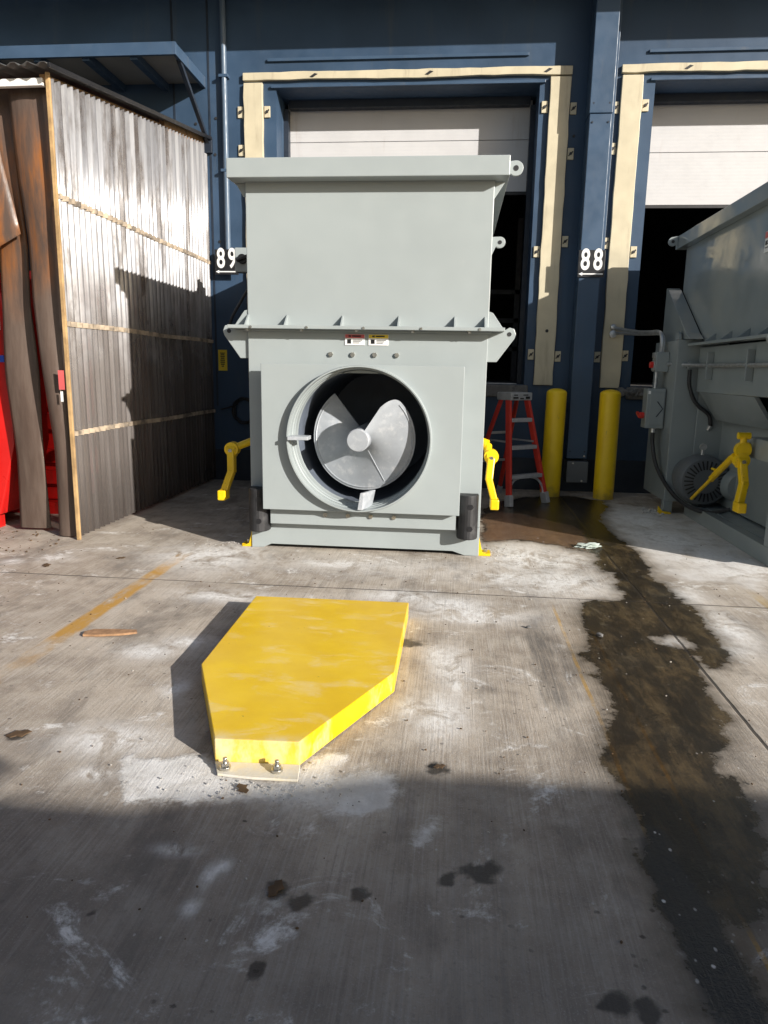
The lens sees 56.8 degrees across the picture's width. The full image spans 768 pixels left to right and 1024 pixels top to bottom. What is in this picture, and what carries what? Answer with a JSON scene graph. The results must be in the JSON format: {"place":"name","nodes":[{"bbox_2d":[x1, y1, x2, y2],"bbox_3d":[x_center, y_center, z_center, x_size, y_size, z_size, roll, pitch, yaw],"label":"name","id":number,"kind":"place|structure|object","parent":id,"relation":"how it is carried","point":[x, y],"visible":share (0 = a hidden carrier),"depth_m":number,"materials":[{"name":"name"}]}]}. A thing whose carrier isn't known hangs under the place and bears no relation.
{"place":"outdoors","nodes":[
{"label":"outdoors","id":0,"kind":"place"},
{"bbox_2d":[0,271,156,526],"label":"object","id":1,"kind":"object","parent":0,"point":[112,385],"visible":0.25,"depth_m":7.83,"materials":[{"name":"metal"}]},
{"bbox_2d":[0,478,767,1023],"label":"concrete apron","id":2,"kind":"object","parent":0,"point":[458,914],"visible":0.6,"depth_m":2.60,"materials":[{"name":"grey concrete"}]},
{"bbox_2d":[5,729,31,737],"bbox_3d":[-1.508,0.914,2.931,0.068,0.006,0.074,7,13,27],"label":"dry leaf","id":3,"kind":"object","parent":2,"relation":"on","point":[18,733],"visible":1,"depth_m":2.93,"materials":[{"name":"brown plant"}]},
{"bbox_2d":[83,629,136,636],"bbox_3d":[-1.553,0.685,4.042,0.300,0.014,0.087,-1,13,-3],"label":"wood chip","id":4,"kind":"object","parent":2,"relation":"on","point":[102,632],"visible":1,"depth_m":4.03,"materials":[{"name":"brown wood"}]},
{"bbox_2d":[39,72,214,539],"bbox_3d":[-4.614,-2.322,7.771,4.392,4.373,3.608,2,11,5],"label":"corrugated screen","id":5,"kind":"object","parent":2,"relation":"on","point":[84,236],"visible":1,"depth_m":6.94,"materials":[{"name":"plastic"}]},
{"bbox_2d":[0,78,76,535],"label":"strip curtain","id":6,"kind":"object","parent":5,"relation":"hanging from","point":[25,170],"visible":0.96,"depth_m":6.02,"materials":[{"name":"brown plastic"}]},
{"bbox_2d":[0,61,211,139],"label":"shed roof","id":7,"kind":"structure","parent":5,"relation":"on","point":[14,70],"depth_m":6.15,"materials":[{"name":"metal"}]},
{"bbox_2d":[236,783,248,792],"bbox_3d":[-0.513,1.002,2.575,0.052,0.005,0.048,4,12,14],"label":"dry leaf","id":8,"kind":"object","parent":2,"relation":"on","point":[242,788],"visible":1,"depth_m":2.57,"materials":[{"name":"brown plant"}]},
{"bbox_2d":[268,879,283,896],"bbox_3d":[-0.319,1.103,2.083,0.051,0.005,0.056,-3,12,-18],"label":"dry leaf","id":9,"kind":"object","parent":2,"relation":"on","point":[275,888],"visible":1,"depth_m":2.08,"materials":[{"name":"brown plant"}]},
{"bbox_2d":[201,596,408,781],"bbox_3d":[-0.415,0.767,3.530,0.959,0.102,1.844,2,11,5],"label":"container stop","id":10,"kind":"object","parent":2,"relation":"on","point":[290,685],"visible":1,"depth_m":3.29,"materials":[{"name":"yellow paint"}]},
{"bbox_2d":[217,155,522,555],"bbox_3d":[-0.377,-1.457,7.121,3.107,3.075,3.410,2,11,5],"label":"waste compactor","id":11,"kind":"object","parent":2,"relation":"on","point":[368,335],"visible":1,"depth_m":5.62,"materials":[{"name":"grey metal"}]},
{"bbox_2d":[0,527,764,959],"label":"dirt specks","id":12,"kind":"object","parent":2,"relation":"on","point":[314,583],"visible":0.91,"depth_m":3.89,"materials":[{"name":"brown soil"}]},
{"bbox_2d":[0,0,767,493],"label":"dock building","id":13,"kind":"structure","parent":2,"relation":"on","point":[630,136],"depth_m":8.77,"materials":[{"name":"blue paint"}]},
{"bbox_2d":[218,350,226,370],"bbox_3d":[-2.142,-2.016,9.434,0.120,0.270,0.008,2,11,5],"label":"warning sticker","id":14,"kind":"object","parent":13,"relation":"attached to","point":[222,360],"visible":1,"depth_m":9.43,"materials":[{"name":"yellow plastic"}]},
{"bbox_2d":[215,248,238,274],"bbox_3d":[-2.015,-3.209,9.094,0.310,0.328,0.009,2,11,5],"label":"number sign","id":15,"kind":"object","parent":13,"relation":"attached to","point":[224,261],"visible":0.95,"depth_m":9.10,"materials":[{"name":"black plastic"}]},
{"bbox_2d":[221,397,249,423],"bbox_3d":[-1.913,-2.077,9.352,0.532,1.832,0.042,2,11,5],"label":"hose coil","id":16,"kind":"object","parent":13,"relation":"attached to","point":[234,404],"visible":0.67,"depth_m":9.49,"materials":[{"name":"black rubber"}]},
{"bbox_2d":[288,100,532,195],"bbox_3d":[0.309,-4.774,9.211,3.140,1.261,0.050,2,11,5],"label":"overhead door","id":17,"kind":"structure","parent":13,"relation":"in","point":[471,131],"depth_m":9.16,"materials":[{"name":"white paint"}]},
{"bbox_2d":[577,248,605,276],"bbox_3d":[2.476,-2.972,8.475,0.310,0.328,0.009,2,11,5],"label":"number sign","id":18,"kind":"object","parent":13,"relation":"attached to","point":[591,263],"visible":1,"depth_m":8.47,"materials":[{"name":"black plastic"}]},
{"bbox_2d":[645,103,767,208],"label":"overhead door","id":19,"kind":"structure","parent":13,"relation":"in","point":[703,156],"depth_m":8.87,"materials":[{"name":"white paint"}]},
{"bbox_2d":[39,507,766,930],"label":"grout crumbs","id":20,"kind":"object","parent":2,"relation":"on","point":[469,707],"visible":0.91,"depth_m":2.97,"materials":[{"name":"grey concrete"}]},
{"bbox_2d":[433,764,444,768],"bbox_3d":[0.213,0.981,2.743,0.034,0.004,0.037,8,13,33],"label":"dry leaf","id":21,"kind":"object","parent":2,"relation":"on","point":[436,766],"visible":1,"depth_m":2.74,"materials":[{"name":"brown plant"}]},
{"bbox_2d":[483,392,549,506],"bbox_3d":[1.473,-0.775,8.472,0.645,1.296,0.874,-6,13,-32],"label":"stepladder","id":22,"kind":"object","parent":2,"relation":"on","point":[511,418],"visible":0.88,"depth_m":8.30,"materials":[{"name":"metal"}]},
{"bbox_2d":[540,388,566,496],"bbox_3d":[2.100,-0.860,8.815,0.244,1.330,0.244,3,11,5],"label":"bollard","id":23,"kind":"object","parent":2,"relation":"on","point":[554,424],"visible":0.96,"depth_m":8.71,"materials":[{"name":"yellow metal"}]},
{"bbox_2d":[575,542,601,548],"bbox_3d":[1.807,0.291,6.282,0.260,0.044,0.122,0,11,-6],"label":"crumpled rag","id":24,"kind":"object","parent":2,"relation":"on","point":[591,545],"visible":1,"depth_m":6.27,"materials":[{"name":"white fabric"}]},
{"bbox_2d":[593,389,620,499],"bbox_3d":[2.721,-0.822,8.677,0.244,1.330,0.244,2,11,5],"label":"bollard","id":25,"kind":"object","parent":2,"relation":"on","point":[607,439],"visible":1,"depth_m":8.59,"materials":[{"name":"yellow metal"}]},
{"bbox_2d":[609,182,767,566],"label":"waste compactor","id":26,"kind":"object","parent":2,"relation":"on","point":[703,415],"visible":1,"depth_m":7.17,"materials":[{"name":"grey metal"}]},
{"bbox_2d":[490,218,523,380],"bbox_3d":[1.147,-3.923,13.297,2.700,2.840,0.700,2,11,5],"label":"storage rack","id":27,"kind":"object","parent":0,"point":[514,320],"visible":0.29,"depth_m":12.86,"materials":[{"name":"metal"}]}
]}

